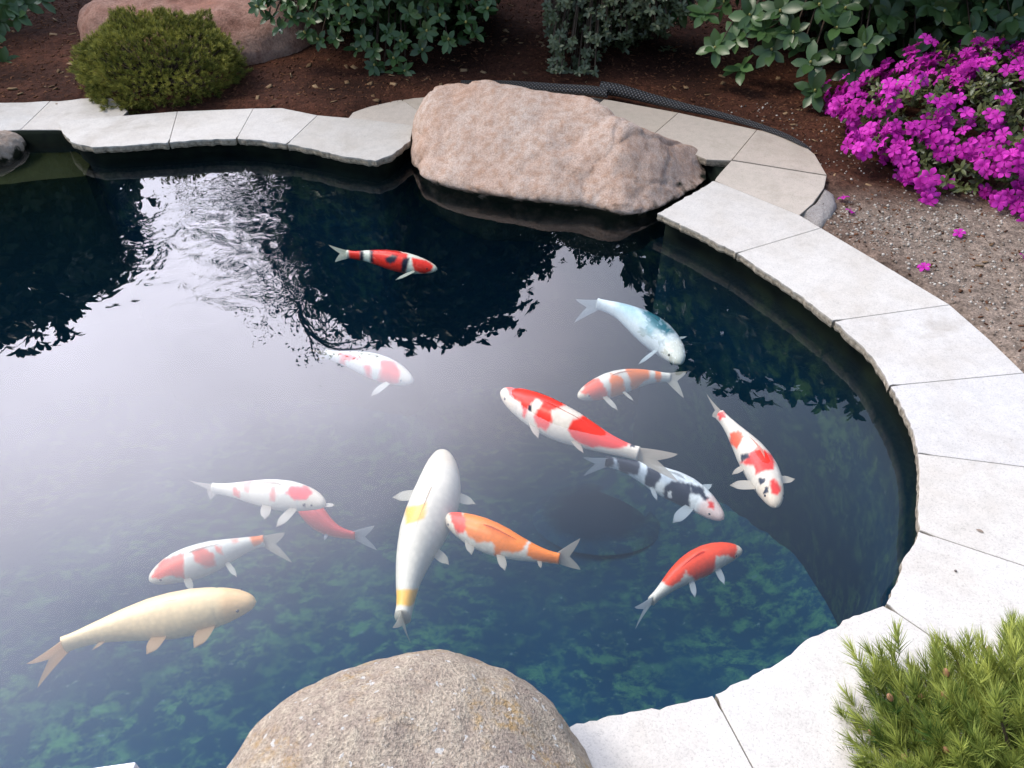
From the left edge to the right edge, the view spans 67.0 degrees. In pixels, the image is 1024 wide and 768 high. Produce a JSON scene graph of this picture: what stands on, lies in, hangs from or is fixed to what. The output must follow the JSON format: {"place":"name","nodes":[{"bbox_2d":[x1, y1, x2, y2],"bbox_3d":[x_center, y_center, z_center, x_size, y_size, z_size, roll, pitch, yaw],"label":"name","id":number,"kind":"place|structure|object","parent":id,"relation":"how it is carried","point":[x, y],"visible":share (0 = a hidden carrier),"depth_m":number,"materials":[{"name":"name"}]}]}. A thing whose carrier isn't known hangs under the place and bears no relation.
{"place":"outdoors","nodes":[
{"label":"outdoors","id":0,"kind":"place"},
{"bbox_2d":[58,112,176,152],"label":"coping slab","id":1,"kind":"structure","parent":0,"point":[140,132],"depth_m":3.74,"materials":[{"name":"stone"}]},
{"bbox_2d":[0,385,837,767],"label":"pond floor","id":2,"kind":"structure","parent":0,"point":[106,505],"depth_m":3.40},
{"bbox_2d":[532,484,659,555],"bbox_3d":[0.428,0.666,3.857,0.660,0.063,0.660,0,21,0],"label":"pond drain","id":3,"kind":"object","parent":2,"relation":"on","point":[593,519],"visible":0.88,"depth_m":3.77,"materials":[{"name":"plastic"}]},
{"bbox_2d":[0,0,1023,766],"bbox_3d":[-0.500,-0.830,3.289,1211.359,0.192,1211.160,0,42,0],"label":"ground","id":4,"kind":"structure","parent":0,"point":[644,56],"depth_m":4.16,"materials":[{"name":"soil"}]},
{"bbox_2d":[0,101,48,130],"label":"coping slab","id":5,"kind":"structure","parent":4,"relation":"on","point":[16,116],"depth_m":4.00,"materials":[{"name":"stone"}]},
{"bbox_2d":[0,0,55,62],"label":"rhododendron","id":6,"kind":"object","parent":4,"relation":"on","point":[16,10],"visible":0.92,"depth_m":4.70,"materials":[{"name":"green plant"}]},
{"bbox_2d":[21,98,128,130],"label":"coping slab","id":7,"kind":"structure","parent":4,"relation":"on","point":[49,115],"depth_m":4.00,"materials":[{"name":"stone"}]},
{"bbox_2d":[66,3,253,114],"bbox_3d":[-1.927,-1.786,4.171,0.933,0.507,0.833,0,42,0],"label":"globe conifer","id":8,"kind":"object","parent":4,"relation":"on","point":[146,73],"visible":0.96,"depth_m":4.03,"materials":[{"name":"green plant"}]},
{"bbox_2d":[77,0,327,68],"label":"boulder","id":9,"kind":"object","parent":4,"relation":"on","point":[258,41],"visible":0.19,"depth_m":4.50,"materials":[{"name":"brown stone"}]},
{"bbox_2d":[248,0,500,75],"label":"rhododendron","id":10,"kind":"object","parent":4,"relation":"on","point":[391,18],"visible":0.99,"depth_m":4.24,"materials":[{"name":"green plant"}]},
{"bbox_2d":[349,100,416,124],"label":"coping slab","id":11,"kind":"structure","parent":4,"relation":"on","point":[400,112],"depth_m":4.00,"materials":[{"name":"stone"}]},
{"bbox_2d":[0,1,801,124],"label":"leaf litter","id":12,"kind":"object","parent":4,"relation":"on","point":[395,84],"visible":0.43,"depth_m":4.37,"materials":[{"name":"brown plant"}]},
{"bbox_2d":[227,649,592,767],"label":"boulder","id":13,"kind":"object","parent":4,"relation":"on","point":[438,708],"visible":1,"depth_m":1.30,"materials":[{"name":"stone"}]},
{"bbox_2d":[403,97,423,109],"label":"coping slab","id":14,"kind":"structure","parent":4,"relation":"on","point":[415,103],"depth_m":4.11,"materials":[{"name":"stone"}]},
{"bbox_2d":[0,0,841,146],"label":"bark mulch","id":15,"kind":"object","parent":4,"relation":"on","point":[541,63],"visible":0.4,"depth_m":4.38,"materials":[{"name":"brown wood"}]},
{"bbox_2d":[0,130,916,625],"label":"pond wall","id":16,"kind":"structure","parent":4,"relation":"on","point":[250,288],"depth_m":4.03,"materials":[{"name":"black rubber"}]},
{"bbox_2d":[0,151,144,332],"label":"pond shelf","id":17,"kind":"object","parent":16,"relation":"attached to","point":[63,262],"visible":0.85,"depth_m":3.92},
{"bbox_2d":[0,130,26,167],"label":"boulder","id":18,"kind":"object","parent":17,"relation":"on","point":[12,147],"visible":1,"depth_m":3.74,"materials":[{"name":"stone"}]},
{"bbox_2d":[169,109,252,148],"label":"coping slab","id":19,"kind":"structure","parent":16,"relation":"on","point":[207,128],"depth_m":3.79,"materials":[{"name":"stone"}]},
{"bbox_2d":[238,108,316,149],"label":"coping slab","id":20,"kind":"structure","parent":16,"relation":"on","point":[280,128],"depth_m":3.79,"materials":[{"name":"stone"}]},
{"bbox_2d":[287,115,412,166],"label":"coping slab","id":21,"kind":"structure","parent":16,"relation":"on","point":[362,142],"depth_m":3.68,"materials":[{"name":"stone"}]},
{"bbox_2d":[410,80,705,257],"bbox_3d":[0.173,-0.965,3.589,1.457,0.663,0.687,8,43,9],"label":"boulder","id":22,"kind":"object","parent":16,"relation":"on","point":[491,160],"visible":0.92,"depth_m":3.42,"materials":[{"name":"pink stone"}]},
{"bbox_2d":[600,99,677,132],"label":"coping slab","id":23,"kind":"structure","parent":16,"relation":"on","point":[654,120],"depth_m":3.94,"materials":[{"name":"stone"}]},
{"bbox_2d":[569,696,751,767],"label":"coping slab","id":24,"kind":"structure","parent":16,"relation":"on","point":[697,733],"depth_m":1.58,"materials":[{"name":"stone"}]},
{"bbox_2d":[656,113,756,166],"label":"coping slab","id":25,"kind":"structure","parent":16,"relation":"on","point":[717,143],"depth_m":3.72,"materials":[{"name":"stone"}]},
{"bbox_2d":[657,181,819,258],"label":"coping slab","id":26,"kind":"structure","parent":16,"relation":"on","point":[727,220],"depth_m":3.13,"materials":[{"name":"stone"}]},
{"bbox_2d":[715,161,826,216],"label":"coping slab","id":27,"kind":"structure","parent":16,"relation":"on","point":[798,192],"depth_m":3.35,"materials":[{"name":"stone"}]},
{"bbox_2d":[736,228,948,326],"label":"coping slab","id":28,"kind":"structure","parent":16,"relation":"on","point":[827,278],"depth_m":2.82,"materials":[{"name":"stone"}]},
{"bbox_2d":[714,606,990,767],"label":"coping slab","id":29,"kind":"structure","parent":16,"relation":"on","point":[779,715],"depth_m":1.65,"materials":[{"name":"stone"}]},
{"bbox_2d":[885,532,1023,673],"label":"coping slab","id":30,"kind":"structure","parent":16,"relation":"on","point":[937,592],"depth_m":1.84,"materials":[{"name":"stone"}]},
{"bbox_2d":[915,454,1023,565],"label":"coping slab","id":31,"kind":"structure","parent":16,"relation":"on","point":[959,501],"depth_m":2.04,"materials":[{"name":"stone"}]},
{"bbox_2d":[561,93,603,102],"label":"coping slab","id":32,"kind":"structure","parent":4,"relation":"on","point":[598,100],"depth_m":4.13,"materials":[{"name":"stone"}]},
{"bbox_2d":[541,0,708,77],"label":"leaved shrub","id":33,"kind":"object","parent":4,"relation":"on","point":[602,24],"visible":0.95,"depth_m":4.26,"materials":[{"name":"green plant"}]},
{"bbox_2d":[732,130,825,175],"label":"coping slab","id":34,"kind":"structure","parent":4,"relation":"on","point":[764,148],"depth_m":3.57,"materials":[{"name":"stone"}]},
{"bbox_2d":[461,80,810,150],"bbox_3d":[0.615,-1.455,3.977,1.855,0.068,0.278,17,45,18],"label":"net hose","id":35,"kind":"object","parent":34,"relation":"on","point":[605,89],"visible":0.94,"depth_m":4.03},
{"bbox_2d":[802,189,836,228],"bbox_3d":[1.310,-0.736,3.252,0.124,0.056,0.370,26,48,26],"label":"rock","id":36,"kind":"object","parent":4,"relation":"on","point":[819,213],"visible":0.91,"depth_m":3.20,"materials":[{"name":"grey stone"}]},
{"bbox_2d":[667,0,1023,111],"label":"rhododendron","id":37,"kind":"object","parent":4,"relation":"on","point":[880,25],"visible":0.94,"depth_m":3.96,"materials":[{"name":"green plant"}]},
{"bbox_2d":[792,127,994,310],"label":"leaf litter","id":38,"kind":"object","parent":4,"relation":"on","point":[991,244],"visible":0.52,"depth_m":3.04,"materials":[{"name":"brown plant"}]},
{"bbox_2d":[822,33,1023,221],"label":"azalea","id":39,"kind":"object","parent":4,"relation":"on","point":[943,147],"visible":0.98,"depth_m":3.35,"materials":[{"name":"purple plant"}]},
{"bbox_2d":[917,262,930,271],"bbox_3d":[1.540,-0.442,2.895,0.047,0.020,0.050,9,57,36],"label":"fallen blossom","id":40,"kind":"object","parent":4,"relation":"on","point":[922,266],"visible":1,"depth_m":2.90,"materials":[{"name":"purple plant"}]},
{"bbox_2d":[830,605,1023,767],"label":"dwarf pine","id":41,"kind":"object","parent":4,"relation":"on","point":[971,706],"visible":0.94,"depth_m":1.52,"materials":[{"name":"green plant"}]},
{"bbox_2d":[834,305,1022,391],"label":"coping slab","id":42,"kind":"structure","parent":4,"relation":"on","point":[940,343],"depth_m":2.53,"materials":[{"name":"stone"}]},
{"bbox_2d":[889,373,1023,466],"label":"coping slab","id":43,"kind":"structure","parent":4,"relation":"on","point":[980,419],"depth_m":2.28,"materials":[{"name":"stone"}]},
{"bbox_2d":[953,228,966,237],"bbox_3d":[1.781,-0.604,3.073,0.047,0.020,0.050,8,62,28],"label":"fallen blossom","id":44,"kind":"object","parent":4,"relation":"on","point":[959,233],"visible":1,"depth_m":3.08,"materials":[{"name":"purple plant"}]},
{"bbox_2d":[658,45,676,51],"bbox_3d":[0.926,-1.979,4.565,0.133,0.043,0.060,0,42,0],"label":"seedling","id":45,"kind":"object","parent":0,"point":[668,47],"visible":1,"depth_m":4.56,"materials":[{"name":"green plant"}]},
{"bbox_2d":[704,82,1023,360],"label":"gravel","id":46,"kind":"structure","parent":0,"point":[937,239],"depth_m":3.10,"materials":[{"name":"grey gravel"}]},
{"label":"pond water","id":47,"kind":"structure","parent":0,"visible":0},
{"bbox_2d":[28,587,255,685],"bbox_3d":[-0.920,0.624,1.958,0.532,0.124,0.163,-13,44,-14],"label":"koi","id":48,"kind":"object","parent":47,"relation":"in","point":[199,614],"visible":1,"depth_m":1.94},
{"bbox_2d":[149,532,289,588],"bbox_3d":[-0.845,0.508,2.231,0.387,0.110,0.136,-15,44,-16],"label":"koi","id":49,"kind":"object","parent":47,"relation":"in","point":[188,565],"visible":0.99,"depth_m":2.21},
{"bbox_2d":[190,479,333,526],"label":"koi","id":50,"kind":"object","parent":47,"relation":"in","point":[290,498],"visible":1,"depth_m":2.27},
{"bbox_2d":[298,507,375,549],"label":"koi","id":51,"kind":"object","parent":47,"relation":"in","point":[321,520],"visible":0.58,"depth_m":2.39},
{"bbox_2d":[310,349,412,395],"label":"koi","id":52,"kind":"object","parent":47,"relation":"in","point":[385,371],"visible":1,"depth_m":2.85},
{"bbox_2d":[330,245,436,279],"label":"koi","id":53,"kind":"object","parent":47,"relation":"in","point":[407,264],"visible":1,"depth_m":3.12},
{"bbox_2d":[393,449,474,640],"bbox_3d":[-0.235,0.430,2.229,0.254,0.164,0.658,0,42,0],"label":"koi","id":54,"kind":"object","parent":47,"relation":"in","point":[434,497],"visible":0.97,"depth_m":2.19},
{"bbox_2d":[445,512,578,569],"bbox_3d":[-0.013,0.451,2.153,0.418,0.114,0.138,12,43,13],"label":"koi","id":55,"kind":"object","parent":47,"relation":"in","point":[500,542],"visible":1,"depth_m":2.14},
{"bbox_2d":[500,387,675,480],"bbox_3d":[0.209,0.159,2.388,0.644,0.128,0.148,25,48,25],"label":"koi","id":56,"kind":"object","parent":47,"relation":"in","point":[537,413],"visible":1,"depth_m":2.38},
{"bbox_2d":[576,298,686,364],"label":"koi","id":57,"kind":"object","parent":47,"relation":"in","point":[656,335],"visible":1,"depth_m":2.88},
{"bbox_2d":[577,369,685,409],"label":"koi","id":58,"kind":"object","parent":47,"relation":"in","point":[606,387],"visible":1,"depth_m":2.71},
{"bbox_2d":[584,456,724,522],"bbox_3d":[0.431,0.328,2.401,0.460,0.107,0.192,13,44,14],"label":"koi","id":59,"kind":"object","parent":47,"relation":"in","point":[688,494],"visible":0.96,"depth_m":2.38},
{"bbox_2d":[636,542,742,626],"bbox_3d":[0.480,0.530,2.132,0.394,0.093,0.126,-17,45,-18],"label":"koi","id":60,"kind":"object","parent":47,"relation":"in","point":[691,567],"visible":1,"depth_m":2.13},
{"bbox_2d":[707,395,794,507],"bbox_3d":[0.673,0.204,2.358,0.184,0.112,0.452,-22,46,-22],"label":"koi","id":61,"kind":"object","parent":47,"relation":"in","point":[759,468],"visible":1,"depth_m":2.28},
{"bbox_3d":[-0.728,0.992,1.316,0.543,0.036,0.526,0,42,0],"label":"coping slab","id":62,"kind":"object","parent":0,"visible":0},
{"bbox_2d":[97,762,138,767],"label":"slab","id":63,"kind":"object","parent":62,"relation":"on","point":[131,765],"visible":1,"depth_m":1.50,"materials":[{"name":"stone"}]}
]}

